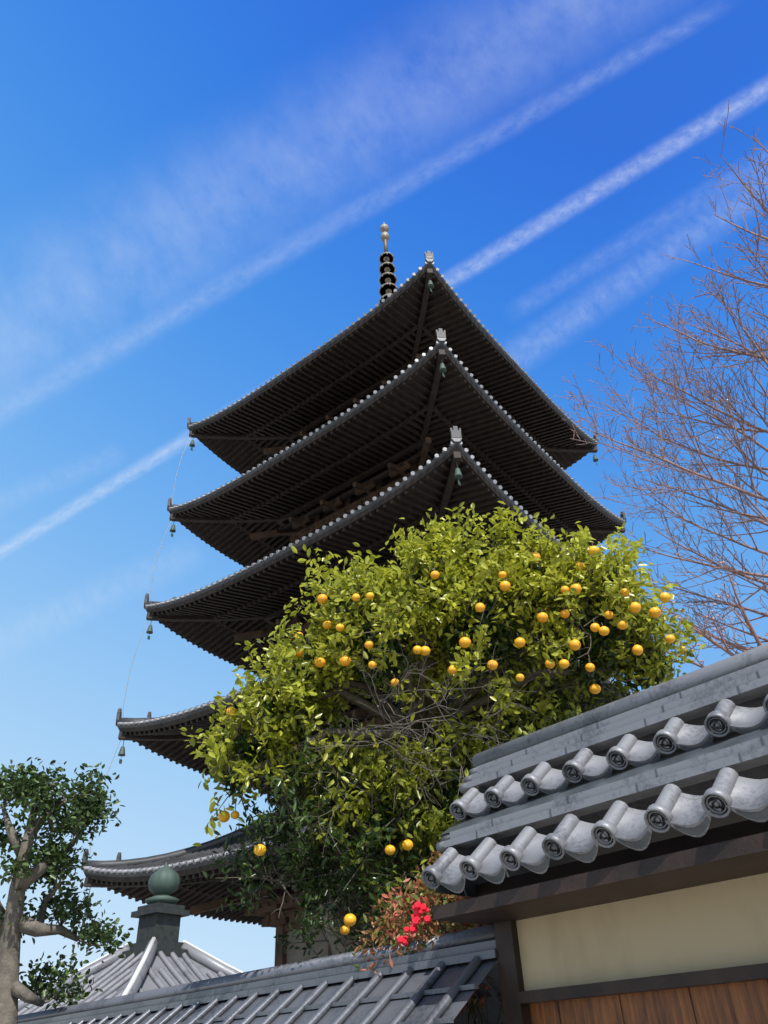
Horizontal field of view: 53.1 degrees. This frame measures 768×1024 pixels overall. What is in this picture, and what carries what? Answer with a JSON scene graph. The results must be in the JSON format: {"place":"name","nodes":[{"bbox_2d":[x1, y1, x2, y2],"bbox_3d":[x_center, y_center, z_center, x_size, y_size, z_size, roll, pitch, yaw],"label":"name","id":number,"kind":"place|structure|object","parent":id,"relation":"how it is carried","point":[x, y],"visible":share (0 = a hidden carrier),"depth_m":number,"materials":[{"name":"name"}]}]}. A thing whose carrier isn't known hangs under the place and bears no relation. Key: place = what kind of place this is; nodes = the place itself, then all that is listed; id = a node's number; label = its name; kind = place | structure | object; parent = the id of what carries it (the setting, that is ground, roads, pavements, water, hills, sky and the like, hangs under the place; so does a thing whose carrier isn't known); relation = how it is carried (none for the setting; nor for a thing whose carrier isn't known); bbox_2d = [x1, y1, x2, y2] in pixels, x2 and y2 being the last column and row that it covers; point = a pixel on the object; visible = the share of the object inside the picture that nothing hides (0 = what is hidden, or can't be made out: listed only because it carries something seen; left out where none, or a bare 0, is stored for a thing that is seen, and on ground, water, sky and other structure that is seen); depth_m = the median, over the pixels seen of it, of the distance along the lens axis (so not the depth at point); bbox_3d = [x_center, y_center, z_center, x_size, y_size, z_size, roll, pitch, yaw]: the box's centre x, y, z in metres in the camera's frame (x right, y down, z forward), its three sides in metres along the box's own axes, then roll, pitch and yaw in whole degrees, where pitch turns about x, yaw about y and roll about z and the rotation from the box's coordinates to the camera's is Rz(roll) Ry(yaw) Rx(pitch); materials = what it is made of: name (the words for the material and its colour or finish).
{"place":"outdoors","nodes":[
{"label":"outdoors","id":0,"kind":"place"},
{"bbox_2d":[18,937,242,1014],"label":"hall roof tiles","id":1,"kind":"object","parent":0,"point":[115,975],"visible":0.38,"depth_m":14.29,"materials":[{"name":"grey tile"}]},
{"bbox_2d":[122,862,189,958],"bbox_3d":[-4.520,8.047,15.569,1.050,1.780,1.050,-27,-42,30],"label":"roof finial","id":2,"kind":"object","parent":1,"relation":"on","point":[161,914],"visible":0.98,"depth_m":15.28,"materials":[{"name":"green metal"}]},
{"bbox_2d":[18,925,503,1023],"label":"roof tiles","id":3,"kind":"object","parent":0,"point":[443,979],"depth_m":4.69,"materials":[{"name":"grey tile"}]},
{"bbox_2d":[0,0,767,989],"label":"sky","id":4,"kind":"structure","parent":0,"point":[196,196],"materials":[{"name":"blue"}]},
{"bbox_2d":[433,820,767,1023],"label":"wall","id":5,"kind":"structure","parent":0,"point":[728,852],"depth_m":3.47,"materials":[{"name":"beige paint"}]},
{"bbox_2d":[421,643,767,896],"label":"roof tiles","id":6,"kind":"object","parent":5,"relation":"attached to","point":[685,754],"depth_m":3.71,"materials":[{"name":"grey ceramic"}]},
{"bbox_2d":[529,979,767,1023],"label":"board wall","id":7,"kind":"structure","parent":5,"relation":"attached to","point":[746,1002],"depth_m":3.33,"materials":[{"name":"brown wood"}]},
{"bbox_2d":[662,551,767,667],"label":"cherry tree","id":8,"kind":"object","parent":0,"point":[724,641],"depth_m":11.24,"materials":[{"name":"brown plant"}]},
{"label":"ground","id":9,"kind":"structure","parent":0,"visible":0},
{"bbox_2d":[0,757,133,1023],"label":"tree","id":10,"kind":"object","parent":9,"relation":"on","point":[97,797],"depth_m":7.97,"materials":[{"name":"green plant"}]},
{"bbox_2d":[84,264,651,965],"bbox_3d":[1.268,6.822,31.482,16.750,26.710,16.750,-27,-42,30],"label":"pagoda","id":11,"kind":"object","parent":9,"relation":"on","point":[392,434],"visible":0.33,"depth_m":31.84,"materials":[{"name":"brown wood"}]},
{"bbox_2d":[71,437,190,964],"bbox_3d":[-9.625,7.103,29.766,0.127,26.934,1.451,-80,-80,54],"label":"pagoda cable","id":12,"kind":"object","parent":11,"relation":"attached to","point":[137,645],"visible":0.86,"depth_m":31.03,"materials":[{"name":"grey metal"}]},
{"bbox_2d":[81,251,652,876],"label":"roof tiles","id":13,"kind":"object","parent":11,"relation":"on","point":[189,857],"visible":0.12,"depth_m":27.62,"materials":[{"name":"grey ceramic"}]},
{"bbox_2d":[83,277,658,916],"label":"wind bells","id":14,"kind":"object","parent":11,"relation":"hanging from","point":[457,477],"visible":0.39,"depth_m":28.58,"materials":[{"name":"metal"}]},
{"bbox_2d":[379,223,397,303],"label":"pagoda finial","id":15,"kind":"object","parent":11,"relation":"on","point":[387,279],"visible":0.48,"depth_m":46.78,"materials":[{"name":"grey metal"}]},
{"bbox_2d":[352,851,502,1023],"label":"nandina shrub","id":16,"kind":"object","parent":9,"relation":"on","point":[429,929],"depth_m":4.66,"materials":[{"name":"plant"}]},
{"bbox_2d":[397,901,430,946],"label":"berries","id":17,"kind":"object","parent":16,"relation":"attached to","point":[419,908],"visible":1,"depth_m":4.39,"materials":[{"name":"red plant"}]},
{"bbox_2d":[180,501,705,958],"bbox_3d":[0.634,2.825,5.573,4.307,6.089,2.426,-5,-36,3],"label":"citrus tree","id":18,"kind":"object","parent":9,"relation":"on","point":[507,564],"depth_m":6.16,"materials":[{"name":"green plant"}]},
{"bbox_2d":[250,641,550,882],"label":"tree branches","id":19,"kind":"object","parent":18,"relation":"attached to","point":[409,726],"visible":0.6,"depth_m":5.70,"materials":[{"name":"brown plant"}]},
{"bbox_2d":[218,543,686,934],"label":"oranges","id":20,"kind":"object","parent":18,"relation":"attached to","point":[464,642],"visible":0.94,"depth_m":5.86,"materials":[{"name":"orange plant"}]},
{"bbox_2d":[554,103,767,655],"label":"cherry tree","id":21,"kind":"object","parent":9,"relation":"on","point":[763,518],"visible":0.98,"depth_m":13.50,"materials":[{"name":"brown plant"}]}
]}

